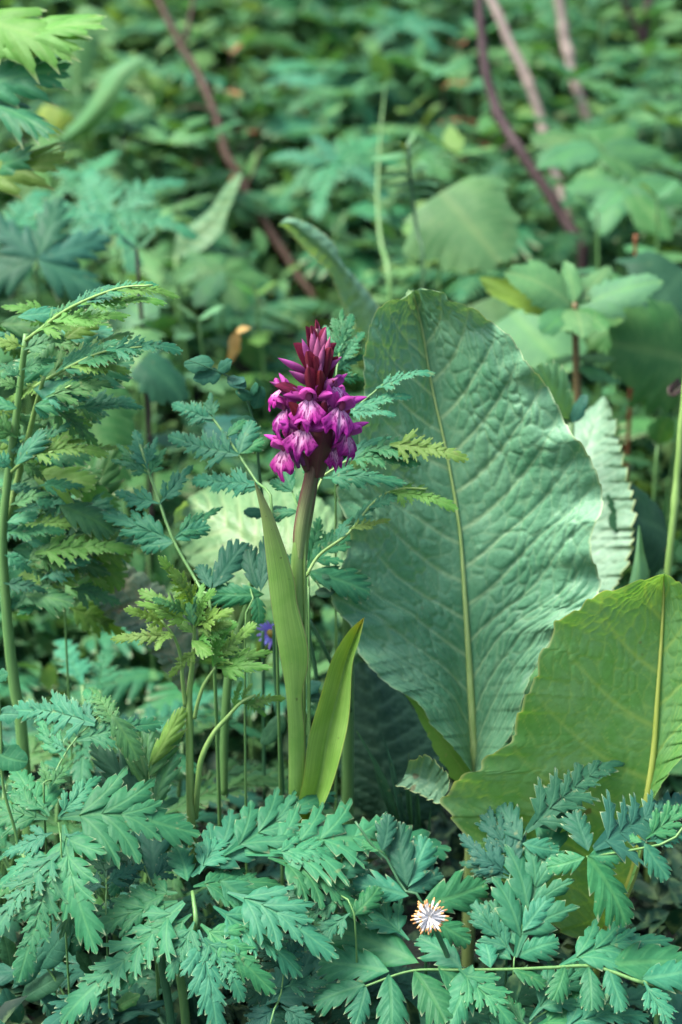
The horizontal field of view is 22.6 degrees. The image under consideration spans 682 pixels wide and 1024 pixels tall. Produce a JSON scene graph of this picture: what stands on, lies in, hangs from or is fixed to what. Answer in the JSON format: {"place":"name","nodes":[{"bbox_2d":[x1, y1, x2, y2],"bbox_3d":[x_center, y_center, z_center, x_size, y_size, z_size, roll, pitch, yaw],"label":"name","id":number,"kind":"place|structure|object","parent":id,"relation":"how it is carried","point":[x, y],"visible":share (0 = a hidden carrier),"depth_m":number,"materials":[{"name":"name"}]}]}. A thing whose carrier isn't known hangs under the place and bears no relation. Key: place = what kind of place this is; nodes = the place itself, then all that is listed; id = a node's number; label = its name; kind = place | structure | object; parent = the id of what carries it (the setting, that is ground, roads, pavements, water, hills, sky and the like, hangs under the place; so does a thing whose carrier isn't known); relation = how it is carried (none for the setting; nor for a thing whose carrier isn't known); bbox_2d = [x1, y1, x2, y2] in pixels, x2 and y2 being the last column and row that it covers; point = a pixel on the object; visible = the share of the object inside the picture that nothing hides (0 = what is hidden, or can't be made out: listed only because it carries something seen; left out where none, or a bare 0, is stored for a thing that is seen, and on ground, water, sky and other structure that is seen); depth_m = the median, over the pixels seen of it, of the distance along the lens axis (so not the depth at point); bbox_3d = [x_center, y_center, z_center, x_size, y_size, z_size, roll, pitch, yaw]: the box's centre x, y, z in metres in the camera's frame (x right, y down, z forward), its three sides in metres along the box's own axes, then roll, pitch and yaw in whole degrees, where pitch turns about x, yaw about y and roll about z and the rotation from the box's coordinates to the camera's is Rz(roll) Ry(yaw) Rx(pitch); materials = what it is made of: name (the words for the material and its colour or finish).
{"place":"outdoors","nodes":[
{"label":"outdoors","id":0,"kind":"place"},
{"bbox_2d":[0,0,681,1023],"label":"ground","id":1,"kind":"structure","parent":0,"point":[408,928],"depth_m":2.21,"materials":[{"name":"soil"}]},
{"bbox_2d":[0,668,27,843],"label":"vetch plant","id":2,"kind":"object","parent":1,"relation":"on","point":[13,757],"visible":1,"depth_m":1.04,"materials":[{"name":"teal plant"}]},
{"bbox_2d":[0,190,52,414],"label":"palmate plant","id":3,"kind":"object","parent":1,"relation":"on","point":[21,211],"visible":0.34,"depth_m":1.69,"materials":[{"name":"teal plant"}]},
{"bbox_2d":[0,7,107,781],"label":"hogweed plant","id":4,"kind":"object","parent":1,"relation":"on","point":[22,36],"visible":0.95,"depth_m":1.26,"materials":[{"name":"green plant"}]},
{"bbox_2d":[0,196,113,589],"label":"palmate plant","id":5,"kind":"object","parent":1,"relation":"on","point":[50,249],"visible":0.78,"depth_m":1.53,"materials":[{"name":"green plant"}]},
{"bbox_2d":[0,561,145,700],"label":"ferny plant","id":6,"kind":"object","parent":1,"relation":"on","point":[33,681],"visible":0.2,"depth_m":1.56,"materials":[{"name":"teal plant"}]},
{"bbox_2d":[55,36,100,206],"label":"broad leaf","id":7,"kind":"object","parent":1,"relation":"on","point":[88,53],"visible":0.42,"depth_m":2.18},
{"bbox_2d":[0,722,160,951],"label":"ferny plant","id":8,"kind":"object","parent":1,"relation":"on","point":[36,755],"visible":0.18,"depth_m":1.25,"materials":[{"name":"green plant"}]},
{"bbox_2d":[43,450,124,947],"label":"ferny plant","id":9,"kind":"object","parent":1,"relation":"on","point":[110,470],"visible":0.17,"depth_m":1.21,"materials":[{"name":"green plant"}]},
{"bbox_2d":[13,687,163,993],"bbox_3d":[-0.165,0.255,1.123,0.102,0.284,0.061,0,18,0],"label":"ferny plant","id":10,"kind":"object","parent":1,"relation":"on","point":[63,710],"visible":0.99,"depth_m":1.09,"materials":[{"name":"teal plant"}]},
{"bbox_2d":[44,151,133,281],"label":"palmate plant","id":11,"kind":"object","parent":1,"relation":"on","point":[104,162],"visible":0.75,"depth_m":1.81,"materials":[{"name":"teal plant"}]},
{"bbox_2d":[0,280,182,897],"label":"ferny plant","id":12,"kind":"object","parent":1,"relation":"on","point":[95,548],"visible":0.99,"depth_m":1.14,"materials":[{"name":"green plant"}]},
{"bbox_2d":[49,386,138,662],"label":"broad leaf","id":13,"kind":"object","parent":1,"relation":"on","point":[117,426],"visible":0.14,"depth_m":1.40,"materials":[{"name":"plant"}]},
{"bbox_2d":[76,6,118,271],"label":"broad leaf","id":14,"kind":"object","parent":1,"relation":"on","point":[110,24],"visible":0.51,"depth_m":2.15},
{"bbox_2d":[53,55,146,294],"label":"broad leaf","id":15,"kind":"object","parent":1,"relation":"on","point":[97,110],"visible":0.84,"depth_m":2.06,"materials":[{"name":"plant"}]},
{"bbox_2d":[0,765,200,994],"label":"ferny plant","id":16,"kind":"object","parent":1,"relation":"on","point":[101,816],"visible":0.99,"depth_m":1.05,"materials":[{"name":"teal plant"}]},
{"bbox_2d":[78,851,145,1020],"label":"ferny plant","id":17,"kind":"object","parent":1,"relation":"on","point":[122,872],"visible":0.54,"depth_m":1.08,"materials":[{"name":"green plant"}]},
{"bbox_2d":[0,748,225,1016],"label":"ferny plant","id":18,"kind":"object","parent":1,"relation":"on","point":[207,818],"visible":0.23,"depth_m":1.22,"materials":[{"name":"teal plant"}]},
{"bbox_2d":[30,169,198,431],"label":"palmate plant","id":19,"kind":"object","parent":1,"relation":"on","point":[97,193],"visible":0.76,"depth_m":1.73,"materials":[{"name":"teal plant"}]},
{"bbox_2d":[0,639,261,861],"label":"ferny plant","id":20,"kind":"object","parent":1,"relation":"on","point":[82,764],"visible":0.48,"depth_m":1.35,"materials":[{"name":"teal plant"}]},
{"bbox_2d":[1,712,262,855],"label":"ferny plant","id":21,"kind":"object","parent":1,"relation":"on","point":[238,801],"visible":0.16,"depth_m":1.38,"materials":[{"name":"green plant"}]},
{"bbox_2d":[107,292,168,528],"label":"broad leaf","id":22,"kind":"object","parent":1,"relation":"on","point":[150,312],"visible":0.41,"depth_m":1.55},
{"bbox_2d":[89,706,187,1000],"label":"ferny plant","id":23,"kind":"object","parent":1,"relation":"on","point":[159,757],"visible":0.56,"depth_m":1.11,"materials":[{"name":"green plant"}]},
{"bbox_2d":[0,350,280,515],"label":"ferny plant","id":24,"kind":"object","parent":1,"relation":"on","point":[198,467],"visible":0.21,"depth_m":1.80,"materials":[{"name":"green plant"}]},
{"bbox_2d":[0,768,287,960],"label":"ferny plant","id":25,"kind":"object","parent":1,"relation":"on","point":[234,786],"visible":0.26,"depth_m":1.21,"materials":[{"name":"green plant"}]},
{"bbox_2d":[97,829,192,1015],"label":"ferny plant","id":26,"kind":"object","parent":1,"relation":"on","point":[155,857],"visible":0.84,"depth_m":1.10,"materials":[{"name":"green plant"}]},
{"bbox_2d":[0,895,291,1023],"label":"ferny plant","id":27,"kind":"object","parent":1,"relation":"on","point":[76,972],"visible":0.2,"depth_m":1.13,"materials":[{"name":"green plant"}]},
{"bbox_2d":[99,562,199,889],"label":"withered plant","id":28,"kind":"object","parent":1,"relation":"on","point":[166,654],"visible":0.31,"depth_m":1.23,"materials":[{"name":"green plant"}]},
{"bbox_2d":[116,231,200,581],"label":"nettle plant","id":29,"kind":"object","parent":1,"relation":"on","point":[163,439],"visible":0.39,"depth_m":1.58,"materials":[{"name":"green plant"}]},
{"bbox_2d":[130,352,188,693],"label":"broad leaf","id":30,"kind":"object","parent":1,"relation":"on","point":[158,378],"visible":0.79,"depth_m":1.45,"materials":[{"name":"plant"}]},
{"bbox_2d":[101,430,223,908],"bbox_3d":[-0.113,0.159,1.185,0.105,0.430,0.048,12,22,33],"label":"ferny plant","id":31,"kind":"object","parent":1,"relation":"on","point":[149,535],"visible":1,"depth_m":1.13,"materials":[{"name":"teal plant"}]},
{"bbox_2d":[9,709,334,905],"bbox_3d":[-0.134,0.261,1.293,0.237,0.170,0.230,16,24,40],"label":"ferny plant","id":32,"kind":"object","parent":1,"relation":"on","point":[236,771],"visible":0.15,"depth_m":1.26,"materials":[{"name":"green plant"}]},
{"bbox_2d":[137,267,232,488],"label":"nettle plant","id":33,"kind":"object","parent":1,"relation":"on","point":[182,328],"visible":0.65,"depth_m":1.75,"materials":[{"name":"green plant"}]},
{"bbox_2d":[67,640,325,752],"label":"ferny plant","id":34,"kind":"object","parent":1,"relation":"on","point":[137,678],"visible":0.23,"depth_m":1.51,"materials":[{"name":"teal plant"}]},
{"bbox_2d":[110,555,285,862],"bbox_3d":[-0.092,0.132,1.104,0.113,0.226,0.033,0,18,0],"label":"young shoot","id":35,"kind":"object","parent":1,"relation":"on","point":[227,653],"visible":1,"depth_m":1.09,"materials":[{"name":"green plant"}]},
{"bbox_2d":[63,949,337,1023],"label":"ferny plant","id":36,"kind":"object","parent":1,"relation":"on","point":[289,997],"visible":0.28,"depth_m":1.11,"materials":[{"name":"green plant"}]},
{"bbox_2d":[174,173,241,460],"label":"broad leaf","id":37,"kind":"object","parent":1,"relation":"on","point":[207,227],"visible":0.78,"depth_m":1.86,"materials":[{"name":"plant"}]},
{"bbox_2d":[138,122,279,206],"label":"leafy weed","id":38,"kind":"object","parent":1,"relation":"on","point":[158,148],"visible":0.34,"depth_m":2.36,"materials":[{"name":"green plant"}]},
{"bbox_2d":[160,246,270,390],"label":"palmate plant","id":39,"kind":"object","parent":1,"relation":"on","point":[219,272],"visible":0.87,"depth_m":1.83,"materials":[{"name":"green plant"}]},
{"bbox_2d":[97,821,344,1006],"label":"ferny plant","id":40,"kind":"object","parent":1,"relation":"on","point":[202,895],"visible":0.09,"depth_m":1.20,"materials":[{"name":"green plant"}]},
{"bbox_2d":[168,392,285,933],"bbox_3d":[-0.070,0.144,1.188,0.107,0.457,0.048,14,23,37],"label":"ferny plant","id":41,"kind":"object","parent":1,"relation":"on","point":[238,482],"visible":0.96,"depth_m":1.12,"materials":[{"name":"teal plant"}]},
{"bbox_2d":[203,415,253,792],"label":"plant","id":42,"kind":"object","parent":1,"relation":"on","point":[224,422],"visible":0.34,"depth_m":1.37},
{"bbox_2d":[194,536,267,954],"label":"ferny plant","id":43,"kind":"object","parent":1,"relation":"on","point":[236,556],"visible":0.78,"depth_m":1.13,"materials":[{"name":"green plant"}]},
{"bbox_2d":[184,355,286,522],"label":"vetch plant","id":44,"kind":"object","parent":1,"relation":"on","point":[202,369],"visible":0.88,"depth_m":1.12,"materials":[{"name":"green plant"}]},
{"bbox_2d":[155,0,325,329],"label":"red branch","id":45,"kind":"object","parent":1,"relation":"on","point":[233,166],"visible":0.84,"depth_m":2.22,"materials":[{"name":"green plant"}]},
{"bbox_2d":[60,786,450,1023],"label":"ferny plant","id":46,"kind":"object","parent":1,"relation":"on","point":[309,850],"visible":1,"depth_m":1.06,"materials":[{"name":"teal plant"}]},
{"bbox_2d":[174,481,353,912],"bbox_3d":[-0.061,0.156,1.333,0.215,0.343,0.103,12,21,32],"label":"broad leaf plant","id":47,"kind":"object","parent":1,"relation":"on","point":[229,521],"visible":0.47,"depth_m":1.29,"materials":[{"name":"plant"}]},
{"bbox_2d":[144,60,388,217],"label":"ferny plant","id":48,"kind":"object","parent":1,"relation":"on","point":[283,124],"visible":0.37,"depth_m":2.47,"materials":[{"name":"teal plant"}]},
{"bbox_2d":[232,281,305,443],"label":"nettle plant","id":49,"kind":"object","parent":1,"relation":"on","point":[261,339],"visible":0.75,"depth_m":1.81,"materials":[{"name":"green plant"}]},
{"bbox_2d":[225,939,329,1023],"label":"ferny plant","id":50,"kind":"object","parent":1,"relation":"on","point":[262,1014],"visible":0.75,"depth_m":1.06,"materials":[{"name":"green plant"}]},
{"bbox_2d":[154,185,411,322],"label":"ferny plant","id":51,"kind":"object","parent":1,"relation":"on","point":[361,260],"visible":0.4,"depth_m":2.20,"materials":[{"name":"teal plant"}]},
{"bbox_2d":[269,469,309,914],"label":"ferny plant","id":52,"kind":"object","parent":1,"relation":"on","point":[288,484],"visible":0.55,"depth_m":1.13,"materials":[{"name":"teal plant"}]},
{"bbox_2d":[260,568,352,803],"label":"vetch plant","id":53,"kind":"object","parent":1,"relation":"on","point":[269,734],"visible":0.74,"depth_m":1.17,"materials":[{"name":"green plant"}]},
{"bbox_2d":[254,320,368,828],"bbox_3d":[-0.014,0.060,1.090,0.056,0.370,0.061,13,22,35],"label":"orchid","id":54,"kind":"object","parent":1,"relation":"on","point":[319,427],"visible":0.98,"depth_m":1.07,"materials":[{"name":"green plant"}]},
{"bbox_2d":[279,217,378,339],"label":"broad leaf","id":55,"kind":"object","parent":1,"relation":"on","point":[359,302],"visible":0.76,"depth_m":1.45,"materials":[{"name":"plant"}]},
{"bbox_2d":[287,516,372,924],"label":"ferny plant","id":56,"kind":"object","parent":1,"relation":"on","point":[345,582],"visible":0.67,"depth_m":1.14,"materials":[{"name":"teal plant"}]},
{"bbox_2d":[265,66,401,144],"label":"palmate plant","id":57,"kind":"object","parent":1,"relation":"on","point":[351,80],"visible":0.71,"depth_m":2.44,"materials":[{"name":"teal plant"}]},
{"bbox_2d":[285,851,383,979],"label":"ferny plant","id":58,"kind":"object","parent":1,"relation":"on","point":[364,904],"visible":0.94,"depth_m":1.07,"materials":[{"name":"green plant"}]},
{"bbox_2d":[270,134,400,319],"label":"palmate plant","id":59,"kind":"object","parent":1,"relation":"on","point":[354,151],"visible":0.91,"depth_m":2.09,"materials":[{"name":"teal plant"}]},
{"bbox_2d":[0,0,681,542],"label":"undergrowth","id":60,"kind":"object","parent":1,"relation":"on","point":[130,162],"visible":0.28,"depth_m":2.46,"materials":[{"name":"green plant"}]},
{"bbox_2d":[0,595,681,1023],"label":"ground cover","id":61,"kind":"object","parent":1,"relation":"on","point":[660,903],"visible":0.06,"depth_m":1.30,"materials":[{"name":"green plant"}]},
{"bbox_2d":[0,924,302,1023],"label":"herb","id":62,"kind":"object","parent":61,"relation":"on","point":[51,954],"visible":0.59,"depth_m":1.10,"materials":[{"name":"green plant"}]},
{"bbox_2d":[356,730,430,869],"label":"grass tuft","id":63,"kind":"object","parent":61,"relation":"on","point":[386,794],"visible":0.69,"depth_m":1.18,"materials":[{"name":"green plant"}]},
{"bbox_2d":[0,0,681,419],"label":"weeds","id":64,"kind":"object","parent":1,"relation":"on","point":[140,110],"visible":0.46,"depth_m":2.35,"materials":[{"name":"green plant"}]},
{"bbox_2d":[0,309,681,812],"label":"undergrowth","id":65,"kind":"object","parent":1,"relation":"on","point":[46,627],"visible":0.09,"depth_m":1.63,"materials":[{"name":"green plant"}]},
{"bbox_2d":[322,308,364,913],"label":"ferny plant","id":66,"kind":"object","parent":1,"relation":"on","point":[341,336],"visible":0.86,"depth_m":1.15,"materials":[{"name":"teal plant"}]},
{"bbox_2d":[226,967,490,1023],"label":"ferny plant","id":67,"kind":"object","parent":1,"relation":"on","point":[373,990],"visible":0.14,"depth_m":1.14,"materials":[{"name":"green plant"}]},
{"bbox_2d":[375,81,392,300],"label":"green stalk","id":68,"kind":"object","parent":1,"relation":"on","point":[386,264],"visible":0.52,"depth_m":1.83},
{"bbox_2d":[301,369,468,759],"bbox_3d":[0.027,0.143,1.154,0.110,0.479,0.073,0,18,0],"label":"ferny plant","id":69,"kind":"object","parent":1,"relation":"on","point":[396,451],"visible":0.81,"depth_m":1.10,"materials":[{"name":"green plant"}]},
{"bbox_2d":[255,0,524,99],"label":"ferny plant","id":70,"kind":"object","parent":1,"relation":"on","point":[450,23],"visible":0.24,"depth_m":2.88,"materials":[{"name":"teal plant"}]},
{"bbox_2d":[337,661,449,824],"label":"broad leaf plant","id":71,"kind":"object","parent":1,"relation":"on","point":[386,710],"visible":0.52,"depth_m":1.30,"materials":[{"name":"plant"}]},
{"bbox_2d":[329,6,461,124],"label":"palmate plant","id":72,"kind":"object","parent":1,"relation":"on","point":[414,24],"visible":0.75,"depth_m":2.61,"materials":[{"name":"teal plant"}]},
{"bbox_2d":[367,131,441,288],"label":"fern frond","id":73,"kind":"object","parent":1,"relation":"on","point":[412,151],"visible":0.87,"depth_m":1.60,"materials":[{"name":"green plant"}]},
{"bbox_2d":[352,813,488,974],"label":"ferny plant","id":74,"kind":"object","parent":1,"relation":"on","point":[411,862],"visible":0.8,"depth_m":1.10,"materials":[{"name":"green plant"}]},
{"bbox_2d":[410,897,449,957],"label":"flower","id":75,"kind":"object","parent":1,"relation":"on","point":[429,919],"visible":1,"depth_m":1.06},
{"bbox_2d":[325,965,540,1023],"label":"ferny plant","id":76,"kind":"object","parent":1,"relation":"on","point":[527,998],"visible":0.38,"depth_m":1.12,"materials":[{"name":"green plant"}]},
{"bbox_2d":[367,121,501,210],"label":"palmate plant","id":77,"kind":"object","parent":1,"relation":"on","point":[443,173],"visible":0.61,"depth_m":2.23,"materials":[{"name":"green plant"}]},
{"bbox_2d":[403,175,520,291],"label":"broad leaf","id":78,"kind":"object","parent":1,"relation":"on","point":[466,225],"visible":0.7,"depth_m":1.71,"materials":[{"name":"plant"}]},
{"bbox_2d":[330,288,603,967],"bbox_3d":[0.085,0.115,1.171,0.161,0.522,0.109,9,20,26],"label":"broad leaf plant","id":79,"kind":"object","parent":1,"relation":"on","point":[477,593],"visible":0.94,"depth_m":1.16,"materials":[{"name":"plant"}]},
{"bbox_2d":[313,883,681,1023],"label":"ferny plant","id":80,"kind":"object","parent":1,"relation":"on","point":[647,960],"visible":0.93,"depth_m":1.07,"materials":[{"name":"teal plant"}]},
{"bbox_2d":[415,178,618,273],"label":"ferny plant","id":81,"kind":"object","parent":1,"relation":"on","point":[528,236],"visible":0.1,"depth_m":2.19,"materials":[{"name":"teal plant"}]},
{"bbox_2d":[466,827,579,974],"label":"ferny plant","id":82,"kind":"object","parent":1,"relation":"on","point":[512,920],"visible":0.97,"depth_m":1.09,"materials":[{"name":"teal plant"}]},
{"bbox_2d":[475,0,589,378],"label":"dead branch","id":83,"kind":"object","parent":1,"relation":"on","point":[535,174],"visible":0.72,"depth_m":2.01,"materials":[{"name":"wood"}]},
{"bbox_2d":[486,0,578,255],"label":"dead stalk","id":84,"kind":"object","parent":1,"relation":"on","point":[528,83],"visible":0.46,"depth_m":2.24,"materials":[{"name":"plant"}]},
{"bbox_2d":[395,573,681,978],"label":"broad leaf plant","id":85,"kind":"object","parent":1,"relation":"on","point":[606,685],"visible":0.72,"depth_m":1.11,"materials":[{"name":"plant"}]},
{"bbox_2d":[495,301,586,372],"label":"broad leaf","id":86,"kind":"object","parent":1,"relation":"on","point":[535,346],"visible":0.24,"depth_m":1.60,"materials":[{"name":"plant"}]},
{"bbox_2d":[458,760,624,986],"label":"ferny plant","id":87,"kind":"object","parent":1,"relation":"on","point":[555,800],"visible":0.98,"depth_m":1.11,"materials":[{"name":"green plant"}]},
{"bbox_2d":[531,359,587,435],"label":"crumpled leaf","id":88,"kind":"object","parent":1,"relation":"on","point":[556,382],"visible":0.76,"depth_m":1.29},
{"bbox_2d":[470,958,649,1023],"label":"ferny plant","id":89,"kind":"object","parent":1,"relation":"on","point":[569,1011],"visible":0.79,"depth_m":1.07,"materials":[{"name":"teal plant"}]},
{"bbox_2d":[479,259,662,402],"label":"nettle plant","id":90,"kind":"object","parent":1,"relation":"on","point":[547,294],"visible":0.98,"depth_m":1.50,"materials":[{"name":"green plant"}]},
{"bbox_2d":[554,0,590,119],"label":"dead stalk","id":91,"kind":"object","parent":1,"relation":"on","point":[568,52],"visible":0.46,"depth_m":2.53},
{"bbox_2d":[467,46,681,134],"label":"ferny plant","id":92,"kind":"object","parent":1,"relation":"on","point":[531,55],"visible":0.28,"depth_m":2.58,"materials":[{"name":"green plant"}]},
{"bbox_2d":[530,121,665,273],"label":"palmate plant","id":93,"kind":"object","parent":1,"relation":"on","point":[615,150],"visible":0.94,"depth_m":1.94,"materials":[{"name":"green plant"}]},
{"bbox_2d":[568,396,636,592],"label":"broad leaf plant","id":94,"kind":"object","parent":1,"relation":"on","point":[596,436],"visible":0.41,"depth_m":1.32,"materials":[{"name":"plant"}]},
{"bbox_2d":[546,788,681,928],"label":"ferny plant","id":95,"kind":"object","parent":1,"relation":"on","point":[651,818],"visible":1,"depth_m":1.08,"materials":[{"name":"teal plant"}]},
{"bbox_2d":[563,167,681,373],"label":"palmate plant","id":96,"kind":"object","parent":1,"relation":"on","point":[638,202],"visible":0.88,"depth_m":1.89,"materials":[{"name":"green plant"}]},
{"bbox_2d":[606,484,667,577],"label":"broad leaf","id":97,"kind":"object","parent":1,"relation":"on","point":[650,520],"visible":0.53,"depth_m":1.33,"materials":[{"name":"plant"}]},
{"bbox_2d":[607,297,681,458],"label":"broad leaf","id":98,"kind":"object","parent":1,"relation":"on","point":[645,350],"visible":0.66,"depth_m":1.54,"materials":[{"name":"plant"}]},
{"bbox_2d":[615,251,681,524],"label":"broad leaf","id":99,"kind":"object","parent":1,"relation":"on","point":[667,272],"visible":0.35,"depth_m":1.62,"materials":[{"name":"plant"}]},
{"bbox_2d":[624,180,681,447],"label":"nettle plant","id":100,"kind":"object","parent":1,"relation":"on","point":[668,190],"visible":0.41,"depth_m":1.81,"materials":[{"name":"green plant"}]},
{"bbox_2d":[647,416,674,578],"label":"broad leaf","id":101,"kind":"object","parent":1,"relation":"on","point":[661,430],"visible":0.56,"depth_m":1.47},
{"bbox_2d":[644,388,681,883],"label":"green stalk","id":102,"kind":"object","parent":1,"relation":"on","point":[675,498],"visible":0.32,"depth_m":1.27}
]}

